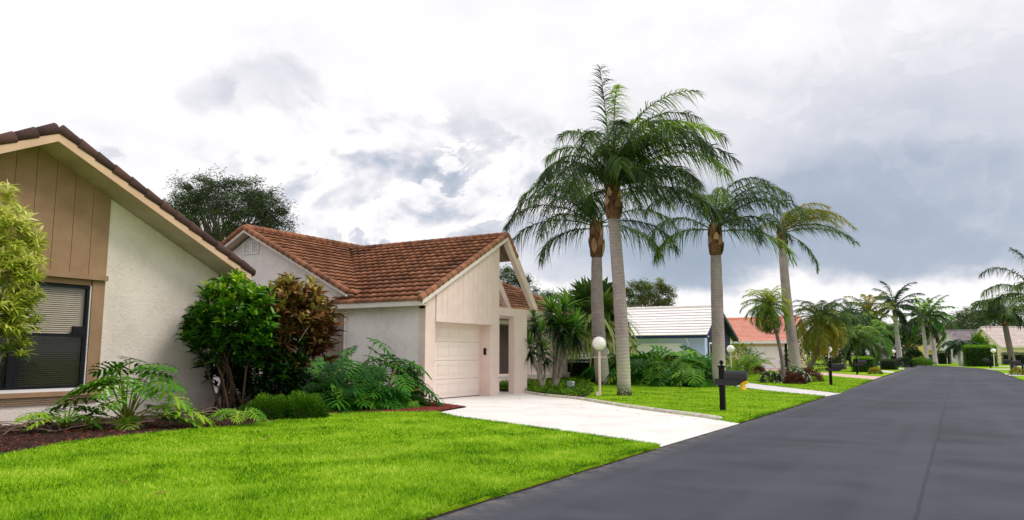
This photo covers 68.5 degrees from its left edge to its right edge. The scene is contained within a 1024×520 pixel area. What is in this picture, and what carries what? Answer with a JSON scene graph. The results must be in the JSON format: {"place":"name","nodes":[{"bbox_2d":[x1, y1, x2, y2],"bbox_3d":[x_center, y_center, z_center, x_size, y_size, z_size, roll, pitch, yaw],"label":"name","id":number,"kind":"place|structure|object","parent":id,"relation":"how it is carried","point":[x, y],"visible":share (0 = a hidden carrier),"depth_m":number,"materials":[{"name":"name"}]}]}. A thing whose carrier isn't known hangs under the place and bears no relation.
{"place":"outdoors","nodes":[
{"label":"outdoors","id":0,"kind":"place"},
{"bbox_2d":[0,394,465,453],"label":"mulch bed","id":1,"kind":"object","parent":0,"point":[60,434],"visible":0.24,"depth_m":13.49,"materials":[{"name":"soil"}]},
{"bbox_2d":[0,180,53,361],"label":"dracaena bush","id":2,"kind":"object","parent":1,"relation":"on","point":[17,259],"visible":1,"depth_m":13.64,"materials":[{"name":"green plant"}]},
{"bbox_2d":[13,404,108,431],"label":"philodendron","id":3,"kind":"object","parent":1,"relation":"on","point":[59,419],"visible":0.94,"depth_m":13.60,"materials":[{"name":"plant"}]},
{"bbox_2d":[0,416,140,435],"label":"aerial roots","id":4,"kind":"object","parent":1,"relation":"on","point":[14,427],"visible":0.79,"depth_m":13.34,"materials":[{"name":"plant"}]},
{"bbox_2d":[44,356,217,429],"bbox_3d":[-7.206,2.661,14.254,3.160,1.681,1.821,2,-8,-18],"label":"philodendron","id":5,"kind":"object","parent":1,"relation":"on","point":[105,380],"visible":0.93,"depth_m":14.22,"materials":[{"name":"plant"}]},
{"bbox_2d":[54,407,253,431],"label":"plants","id":6,"kind":"object","parent":1,"relation":"on","point":[150,419],"visible":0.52,"depth_m":14.98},
{"bbox_2d":[173,268,286,416],"bbox_3d":[-6.550,1.883,17.435,2.875,3.450,2.237,-4,-8,30],"label":"dracaena bush","id":7,"kind":"object","parent":1,"relation":"on","point":[252,317],"visible":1,"depth_m":17.01,"materials":[{"name":"green plant"}]},
{"bbox_2d":[209,405,272,425],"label":"philodendron","id":8,"kind":"object","parent":1,"relation":"on","point":[238,419],"visible":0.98,"depth_m":14.56,"materials":[{"name":"plant"}]},
{"bbox_2d":[220,390,262,409],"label":"shrub","id":9,"kind":"object","parent":1,"relation":"on","point":[245,401],"visible":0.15,"depth_m":18.66,"materials":[{"name":"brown plant"}]},
{"bbox_2d":[202,325,315,406],"bbox_3d":[-6.122,2.580,18.359,3.296,2.316,2.198,-4,-8,30],"label":"dracaena bush","id":10,"kind":"object","parent":1,"relation":"on","point":[290,372],"visible":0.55,"depth_m":17.68,"materials":[{"name":"green plant"}]},
{"bbox_2d":[236,393,299,420],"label":"shrub","id":11,"kind":"object","parent":1,"relation":"on","point":[267,402],"visible":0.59,"depth_m":16.14,"materials":[{"name":"green plant"}]},
{"bbox_2d":[238,272,348,412],"bbox_3d":[-5.484,2.018,18.546,3.014,3.468,2.656,-4,-8,30],"label":"cordyline bush","id":12,"kind":"object","parent":1,"relation":"on","point":[308,306],"visible":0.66,"depth_m":18.09,"materials":[{"name":"brown plant"}]},
{"bbox_2d":[268,390,329,419],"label":"shrub","id":13,"kind":"object","parent":1,"relation":"on","point":[305,404],"visible":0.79,"depth_m":16.34,"materials":[{"name":"green plant"}]},
{"bbox_2d":[289,377,345,398],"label":"philodendron","id":14,"kind":"object","parent":1,"relation":"on","point":[315,382],"visible":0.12,"depth_m":20.37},
{"bbox_2d":[304,381,372,410],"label":"philodendron","id":15,"kind":"object","parent":1,"relation":"on","point":[333,392],"visible":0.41,"depth_m":18.91,"materials":[{"name":"plant"}]},
{"bbox_2d":[328,383,402,411],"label":"philodendron","id":16,"kind":"object","parent":1,"relation":"on","point":[355,391],"visible":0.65,"depth_m":18.77,"materials":[{"name":"plant"}]},
{"bbox_2d":[299,338,438,409],"bbox_3d":[-4.373,3.289,20.703,4.811,2.314,4.523,-4,-8,30],"label":"philodendron","id":17,"kind":"object","parent":1,"relation":"on","point":[336,366],"visible":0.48,"depth_m":20.02,"materials":[{"name":"plant"}]},
{"bbox_2d":[346,400,461,410],"bbox_3d":[-3.218,3.951,20.510,2.957,0.001,5.305,4,-8,-29],"label":"mulch bed","id":18,"kind":"object","parent":1,"relation":"on","point":[429,407],"visible":0.33,"depth_m":19.12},
{"bbox_2d":[345,380,414,409],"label":"philodendron","id":19,"kind":"object","parent":18,"relation":"on","point":[389,390],"visible":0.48,"depth_m":19.17,"materials":[{"name":"plant"}]},
{"bbox_2d":[319,356,442,406],"bbox_3d":[-3.684,3.521,20.922,3.554,1.698,4.057,1,-7,-11],"label":"philodendron","id":20,"kind":"object","parent":18,"relation":"on","point":[427,390],"visible":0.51,"depth_m":20.25,"materials":[{"name":"plant"}]},
{"bbox_2d":[383,379,429,405],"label":"philodendron","id":21,"kind":"object","parent":18,"relation":"on","point":[414,395],"visible":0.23,"depth_m":20.64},
{"bbox_2d":[399,399,428,407],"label":"philodendron","id":22,"kind":"object","parent":18,"relation":"on","point":[410,403],"visible":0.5,"depth_m":19.72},
{"bbox_2d":[405,361,424,397],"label":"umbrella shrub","id":23,"kind":"object","parent":18,"relation":"on","point":[419,372],"visible":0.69,"depth_m":21.40,"materials":[{"name":"green plant"}]},
{"bbox_2d":[0,373,872,519],"bbox_3d":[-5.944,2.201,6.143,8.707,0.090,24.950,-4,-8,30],"label":"lawn","id":24,"kind":"structure","parent":0,"point":[383,490],"depth_m":9.30,"materials":[{"name":"plant"}]},
{"bbox_2d":[0,0,1023,355],"label":"sky","id":25,"kind":"structure","parent":0,"point":[388,121],"materials":[{"name":"white"}]},
{"bbox_2d":[499,387,592,396],"bbox_3d":[0.636,5.471,32.169,5.411,0.090,16.614,0,-7,4],"label":"planting bed","id":26,"kind":"object","parent":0,"point":[579,395],"visible":0.1,"depth_m":26.64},
{"bbox_2d":[522,301,561,387],"bbox_3d":[0.974,3.227,28.441,1.845,3.573,1.586,5,-9,-33],"label":"yucca","id":27,"kind":"object","parent":26,"relation":"on","point":[537,326],"visible":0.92,"depth_m":28.30,"materials":[{"name":"green plant"}]},
{"bbox_2d":[499,374,594,395],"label":"ground cover","id":28,"kind":"object","parent":26,"relation":"on","point":[582,386],"visible":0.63,"depth_m":28.11,"materials":[{"name":"plant"}]},
{"bbox_2d":[535,285,592,389],"bbox_3d":[1.985,3.019,29.295,2.645,4.195,2.222,-4,-8,30],"label":"yucca","id":29,"kind":"object","parent":26,"relation":"on","point":[561,322],"visible":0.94,"depth_m":29.20,"materials":[{"name":"green plant"}]},
{"bbox_2d":[577,352,635,383],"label":"philodendron","id":30,"kind":"object","parent":26,"relation":"on","point":[590,375],"visible":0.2,"depth_m":36.64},
{"bbox_2d":[431,391,738,446],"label":"driveway","id":31,"kind":"structure","parent":0,"point":[565,414],"depth_m":16.80,"materials":[{"name":"concrete"}]},
{"bbox_2d":[213,224,581,400],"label":"house","id":32,"kind":"structure","parent":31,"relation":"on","point":[447,316],"depth_m":25.63,"materials":[{"name":"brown paint"}]},
{"bbox_2d":[434,323,479,398],"bbox_3d":[-1.951,3.289,24.594,0.070,2.402,3.210,-4,-8,30],"label":"garage door","id":33,"kind":"structure","parent":32,"relation":"in","point":[460,356],"depth_m":24.78,"materials":[{"name":"paint"}]},
{"bbox_2d":[525,391,722,419],"bbox_3d":[2.522,4.168,22.068,0.382,0.126,12.554,2,-8,-19],"label":"drive edging","id":34,"kind":"object","parent":31,"relation":"on","point":[714,417],"visible":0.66,"depth_m":19.57,"materials":[{"name":"concrete"}]},
{"bbox_2d":[587,382,819,424],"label":"lawn","id":35,"kind":"structure","parent":0,"point":[715,395],"depth_m":23.50,"materials":[{"name":"plant"}]},
{"bbox_2d":[567,358,610,378],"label":"hedge","id":36,"kind":"object","parent":35,"relation":"on","point":[578,367],"visible":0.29,"depth_m":40.51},
{"bbox_2d":[502,169,681,384],"bbox_3d":[3.666,0.737,35.100,7.972,10.184,6.204,-4,-8,30],"label":"queen palm","id":37,"kind":"object","parent":35,"relation":"on","point":[596,241],"visible":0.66,"depth_m":34.91,"materials":[{"name":"green plant"}]},
{"bbox_2d":[554,276,643,379],"bbox_3d":[4.257,3.512,39.124,5.036,5.633,5.280,-4,-8,30],"label":"fan palm","id":38,"kind":"object","parent":35,"relation":"on","point":[584,290],"visible":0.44,"depth_m":38.20,"materials":[{"name":"green plant"}]},
{"bbox_2d":[592,337,606,395],"bbox_3d":[2.954,3.587,25.395,0.467,1.995,0.467,4,-8,-32],"label":"street lamp","id":39,"kind":"object","parent":35,"relation":"on","point":[599,344],"visible":1,"depth_m":25.34,"materials":[{"name":"white metal"}]},
{"bbox_2d":[607,370,646,385],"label":"philodendron","id":40,"kind":"object","parent":35,"relation":"on","point":[614,379],"visible":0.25,"depth_m":34.21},
{"bbox_2d":[593,350,665,385],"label":"philodendron","id":41,"kind":"object","parent":35,"relation":"on","point":[634,359],"visible":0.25,"depth_m":34.80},
{"bbox_2d":[536,64,744,395],"bbox_3d":[4.230,-1.372,26.209,7.109,12.089,6.686,-4,-8,30],"label":"queen palm","id":42,"kind":"object","parent":35,"relation":"on","point":[615,172],"visible":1,"depth_m":25.87,"materials":[{"name":"green plant"}]},
{"bbox_2d":[610,344,671,383],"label":"philodendron","id":43,"kind":"object","parent":35,"relation":"on","point":[657,348],"visible":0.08,"depth_m":37.12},
{"bbox_2d":[556,305,738,370],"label":"house","id":44,"kind":"structure","parent":35,"relation":"on","point":[689,326],"depth_m":49.71,"materials":[{"name":"white paint"}]},
{"bbox_2d":[607,343,681,357],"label":"garage door","id":45,"kind":"structure","parent":44,"relation":"in","point":[672,346],"depth_m":49.49,"materials":[{"name":"white paint"}]},
{"bbox_2d":[616,353,683,385],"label":"philodendron","id":46,"kind":"object","parent":35,"relation":"on","point":[645,376],"visible":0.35,"depth_m":33.79,"materials":[{"name":"plant"}]},
{"bbox_2d":[630,351,689,385],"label":"philodendron","id":47,"kind":"object","parent":35,"relation":"on","point":[672,357],"visible":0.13,"depth_m":34.99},
{"bbox_2d":[642,368,686,386],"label":"philodendron","id":48,"kind":"object","parent":35,"relation":"on","point":[663,383],"visible":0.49,"depth_m":32.86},
{"bbox_2d":[652,345,703,362],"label":"philodendron","id":49,"kind":"object","parent":35,"relation":"on","point":[691,351],"visible":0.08,"depth_m":36.33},
{"bbox_2d":[650,357,711,386],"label":"philodendron","id":50,"kind":"object","parent":35,"relation":"on","point":[682,365],"visible":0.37,"depth_m":33.40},
{"bbox_2d":[666,368,716,387],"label":"philodendron","id":51,"kind":"object","parent":35,"relation":"on","point":[691,372],"visible":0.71,"depth_m":32.29,"materials":[{"name":"plant"}]},
{"bbox_2d":[676,353,739,385],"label":"philodendron","id":52,"kind":"object","parent":35,"relation":"on","point":[706,361],"visible":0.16,"depth_m":34.04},
{"bbox_2d":[643,175,811,386],"bbox_3d":[9.459,0.819,32.847,6.277,9.396,6.103,7,-10,-43],"label":"queen palm","id":53,"kind":"object","parent":35,"relation":"on","point":[728,205],"visible":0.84,"depth_m":32.78,"materials":[{"name":"green plant"}]},
{"bbox_2d":[715,360,747,410],"bbox_3d":[5.450,3.108,18.642,0.800,1.237,0.204,-4,-8,30],"label":"mailbox","id":54,"kind":"object","parent":35,"relation":"on","point":[732,378],"visible":0.99,"depth_m":18.64,"materials":[{"name":"metal"}]},
{"bbox_2d":[430,364,1023,519],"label":"road","id":55,"kind":"structure","parent":0,"point":[928,443],"depth_m":9.33,"materials":[{"name":"asphalt"}]},
{"bbox_2d":[422,449,654,519],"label":"soil edge","id":56,"kind":"object","parent":55,"relation":"on","point":[438,515],"visible":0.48,"depth_m":7.86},
{"bbox_2d":[660,356,879,447],"bbox_3d":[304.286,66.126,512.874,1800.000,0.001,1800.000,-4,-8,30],"label":"ground","id":57,"kind":"structure","parent":0,"point":[729,426],"depth_m":13.97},
{"bbox_2d":[0,123,255,424],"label":"house","id":58,"kind":"structure","parent":57,"relation":"on","point":[133,264],"depth_m":16.22,"materials":[{"name":"white paint"}]},
{"bbox_2d":[0,282,13,389],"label":"window","id":59,"kind":"structure","parent":58,"relation":"in","point":[6,362],"depth_m":14.69,"materials":[{"name":"glass"}]},
{"bbox_2d":[13,282,89,389],"bbox_3d":[-9.489,1.562,15.512,0.145,2.140,1.380,-4,-8,30],"label":"window","id":60,"kind":"structure","parent":58,"relation":"in","point":[59,361],"depth_m":15.59,"materials":[{"name":"black metal"}]},
{"bbox_2d":[163,163,302,249],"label":"broadleaf tree","id":61,"kind":"object","parent":57,"relation":"on","point":[256,202],"visible":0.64,"depth_m":44.27,"materials":[{"name":"green plant"}]},
{"bbox_2d":[499,263,540,303],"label":"broadleaf tree","id":62,"kind":"object","parent":57,"relation":"on","point":[513,281],"visible":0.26,"depth_m":71.46,"materials":[{"name":"green plant"}]},
{"bbox_2d":[531,287,559,302],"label":"broadleaf tree","id":63,"kind":"object","parent":57,"relation":"on","point":[546,292],"visible":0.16,"depth_m":84.38,"materials":[{"name":"green plant"}]},
{"bbox_2d":[625,277,678,307],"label":"broadleaf tree","id":64,"kind":"object","parent":57,"relation":"on","point":[642,297],"visible":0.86,"depth_m":86.80,"materials":[{"name":"green plant"}]},
{"bbox_2d":[806,338,866,362],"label":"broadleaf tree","id":65,"kind":"object","parent":57,"relation":"on","point":[837,358],"visible":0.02,"depth_m":109.23,"materials":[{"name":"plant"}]},
{"bbox_2d":[736,383,839,395],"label":"driveway","id":66,"kind":"structure","parent":0,"point":[776,388],"depth_m":30.36,"materials":[{"name":"white concrete"}]},
{"bbox_2d":[739,369,870,392],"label":"lawn","id":67,"kind":"structure","parent":0,"point":[841,384],"depth_m":34.96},
{"bbox_2d":[709,352,775,373],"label":"areca palm","id":68,"kind":"object","parent":67,"relation":"on","point":[742,364],"visible":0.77,"depth_m":46.82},
{"bbox_2d":[730,340,762,369],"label":"shrub","id":69,"kind":"object","parent":67,"relation":"on","point":[743,349],"visible":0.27,"depth_m":68.02,"materials":[{"name":"green plant"}]},
{"bbox_2d":[726,352,775,374],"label":"areca palm","id":70,"kind":"object","parent":67,"relation":"on","point":[749,365],"visible":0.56,"depth_m":50.53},
{"bbox_2d":[739,285,791,381],"bbox_3d":[13.124,3.758,38.452,2.664,4.965,2.585,1,-7,-12],"label":"palm tree","id":71,"kind":"object","parent":67,"relation":"on","point":[765,309],"visible":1,"depth_m":38.24,"materials":[{"name":"green plant"}]},
{"bbox_2d":[727,316,806,368],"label":"house","id":72,"kind":"structure","parent":67,"relation":"on","point":[746,332],"depth_m":74.65,"materials":[{"name":"pink tile"}]},
{"bbox_2d":[747,346,784,368],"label":"garage door","id":73,"kind":"structure","parent":72,"relation":"in","point":[771,351],"depth_m":73.74,"materials":[{"name":"white paint"}]},
{"bbox_2d":[757,368,783,382],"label":"flower bush","id":74,"kind":"object","parent":67,"relation":"on","point":[767,373],"visible":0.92,"depth_m":37.12,"materials":[{"name":"green plant"}]},
{"bbox_2d":[783,371,807,383],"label":"shrub","id":75,"kind":"object","parent":67,"relation":"on","point":[800,379],"visible":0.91,"depth_m":35.59,"materials":[{"name":"brown plant"}]},
{"bbox_2d":[759,201,859,371],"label":"queen palm","id":76,"kind":"object","parent":67,"relation":"on","point":[792,342],"visible":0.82,"depth_m":40.28,"materials":[{"name":"green plant"}]},
{"bbox_2d":[801,366,824,381],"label":"shrub","id":77,"kind":"object","parent":67,"relation":"on","point":[814,374],"visible":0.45,"depth_m":38.93,"materials":[{"name":"brown plant"}]},
{"bbox_2d":[792,298,862,369],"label":"palm tree","id":78,"kind":"object","parent":67,"relation":"on","point":[823,324],"visible":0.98,"depth_m":40.54,"materials":[{"name":"green plant"}]},
{"bbox_2d":[826,358,844,384],"bbox_3d":[14.829,5.096,34.417,0.800,1.237,0.204,-4,-8,30],"label":"mailbox","id":79,"kind":"object","parent":67,"relation":"on","point":[837,367],"visible":1,"depth_m":34.42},
{"bbox_2d":[762,369,880,379],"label":"driveway","id":80,"kind":"structure","parent":0,"point":[856,376],"depth_m":50.90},
{"bbox_2d":[807,365,904,377],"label":"lawn","id":81,"kind":"structure","parent":0,"point":[846,371],"depth_m":59.11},
{"bbox_2d":[779,330,838,370],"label":"shrub","id":82,"kind":"object","parent":81,"relation":"on","point":[807,359],"visible":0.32,"depth_m":66.99,"materials":[{"name":"green plant"}]},
{"bbox_2d":[829,311,870,368],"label":"palm tree","id":83,"kind":"object","parent":81,"relation":"on","point":[866,322],"visible":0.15,"depth_m":71.19,"materials":[{"name":"green plant"}]},
{"bbox_2d":[833,299,873,366],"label":"palm tree","id":84,"kind":"object","parent":81,"relation":"on","point":[852,309],"visible":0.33,"depth_m":86.58,"materials":[{"name":"green plant"}]},
{"bbox_2d":[830,325,888,365],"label":"palm tree","id":85,"kind":"object","parent":81,"relation":"on","point":[860,343],"visible":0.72,"depth_m":63.00,"materials":[{"name":"green plant"}]},
{"bbox_2d":[850,356,879,371],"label":"hedge","id":86,"kind":"object","parent":81,"relation":"on","point":[870,362],"visible":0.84,"depth_m":59.79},
{"bbox_2d":[850,312,886,351],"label":"palm tree","id":87,"kind":"object","parent":81,"relation":"on","point":[869,323],"visible":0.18,"depth_m":90.16,"materials":[{"name":"green plant"}]},
{"bbox_2d":[850,319,901,362],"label":"palm tree","id":88,"kind":"object","parent":81,"relation":"on","point":[888,349],"visible":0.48,"depth_m":74.94,"materials":[{"name":"green plant"}]},
{"bbox_2d":[880,358,898,369],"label":"hedge","id":89,"kind":"object","parent":81,"relation":"on","point":[887,364],"visible":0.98,"depth_m":69.58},
{"bbox_2d":[897,355,916,366],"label":"shrub","id":90,"kind":"object","parent":81,"relation":"on","point":[905,359],"visible":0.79,"depth_m":85.09,"materials":[{"name":"green plant"}]},
{"bbox_2d":[807,360,1023,380],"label":"lawn","id":91,"kind":"structure","parent":0,"point":[987,368],"depth_m":81.77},
{"bbox_2d":[844,293,900,360],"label":"palm tree","id":92,"kind":"object","parent":91,"relation":"on","point":[868,308],"visible":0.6,"depth_m":94.54,"materials":[{"name":"green plant"}]},
{"bbox_2d":[867,319,918,357],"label":"broadleaf tree","id":93,"kind":"object","parent":91,"relation":"on","point":[885,353],"visible":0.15,"depth_m":132.30,"materials":[{"name":"green plant"}]},
{"bbox_2d":[860,281,928,365],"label":"royal palm","id":94,"kind":"object","parent":91,"relation":"on","point":[896,312],"visible":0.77,"depth_m":97.49,"materials":[{"name":"plant"}]},
{"bbox_2d":[878,323,939,350],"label":"broadleaf tree","id":95,"kind":"object","parent":91,"relation":"on","point":[918,343],"visible":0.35,"depth_m":130.50,"materials":[{"name":"green plant"}]},
{"bbox_2d":[904,345,924,364],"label":"shrub","id":96,"kind":"object","parent":91,"relation":"on","point":[915,351],"visible":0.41,"depth_m":103.22,"materials":[{"name":"green plant"}]},
{"bbox_2d":[901,333,941,361],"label":"house","id":97,"kind":"structure","parent":91,"relation":"on","point":[920,347],"depth_m":145.31,"materials":[{"name":"paint"}]},
{"bbox_2d":[907,356,936,365],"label":"shrub","id":98,"kind":"object","parent":91,"relation":"on","point":[922,360],"visible":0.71,"depth_m":98.73,"materials":[{"name":"green plant"}]},
{"bbox_2d":[897,295,953,358],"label":"royal palm","id":99,"kind":"object","parent":91,"relation":"on","point":[929,325],"visible":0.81,"depth_m":108.13,"materials":[{"name":"plant"}]},
{"bbox_2d":[905,295,956,363],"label":"royal palm","id":100,"kind":"object","parent":91,"relation":"on","point":[938,325],"visible":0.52,"depth_m":110.88,"materials":[{"name":"plant"}]},
{"bbox_2d":[936,350,951,363],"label":"hedge","id":101,"kind":"object","parent":91,"relation":"on","point":[943,358],"visible":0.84,"depth_m":112.20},
{"bbox_2d":[938,340,971,365],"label":"palm tree","id":102,"kind":"object","parent":91,"relation":"on","point":[950,344],"visible":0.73,"depth_m":95.57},
{"bbox_2d":[949,339,979,364],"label":"palm tree","id":103,"kind":"object","parent":91,"relation":"on","point":[955,352],"visible":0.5,"depth_m":95.17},
{"bbox_2d":[968,332,989,344],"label":"shrub","id":104,"kind":"object","parent":91,"relation":"on","point":[978,339],"visible":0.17,"depth_m":102.86,"materials":[{"name":"green plant"}]},
{"bbox_2d":[961,343,998,366],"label":"hedge","id":105,"kind":"object","parent":91,"relation":"on","point":[975,356],"visible":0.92,"depth_m":88.04,"materials":[{"name":"plant"}]},
{"bbox_2d":[939,305,1023,331],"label":"broadleaf tree","id":106,"kind":"object","parent":91,"relation":"on","point":[958,316],"visible":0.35,"depth_m":146.58,"materials":[{"name":"green plant"}]},
{"bbox_2d":[962,295,1023,369],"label":"queen palm","id":107,"kind":"object","parent":91,"relation":"on","point":[1005,315],"visible":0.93,"depth_m":69.87,"materials":[{"name":"green plant"}]},
{"bbox_2d":[964,289,1023,329],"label":"broadleaf tree","id":108,"kind":"object","parent":91,"relation":"on","point":[992,312],"visible":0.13,"depth_m":148.37,"materials":[{"name":"green plant"}]},
{"bbox_2d":[979,247,1023,308],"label":"queen palm","id":109,"kind":"object","parent":91,"relation":"on","point":[1018,288],"visible":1,"depth_m":41.27,"materials":[{"name":"green plant"}]},
{"bbox_2d":[1000,351,1023,364],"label":"hedge","id":110,"kind":"object","parent":91,"relation":"on","point":[1018,357],"visible":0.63,"depth_m":104.75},
{"bbox_2d":[1007,366,1023,374],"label":"shrub","id":111,"kind":"object","parent":91,"relation":"on","point":[1018,370],"visible":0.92,"depth_m":51.09,"materials":[{"name":"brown plant"}]},
{"bbox_2d":[936,330,981,362],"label":"house","id":112,"kind":"structure","parent":0,"point":[953,335],"depth_m":133.71,"materials":[{"name":"white paint"}]},
{"bbox_2d":[973,326,1023,363],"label":"house","id":113,"kind":"structure","parent":0,"point":[995,335],"depth_m":118.95,"materials":[{"name":"tile"}]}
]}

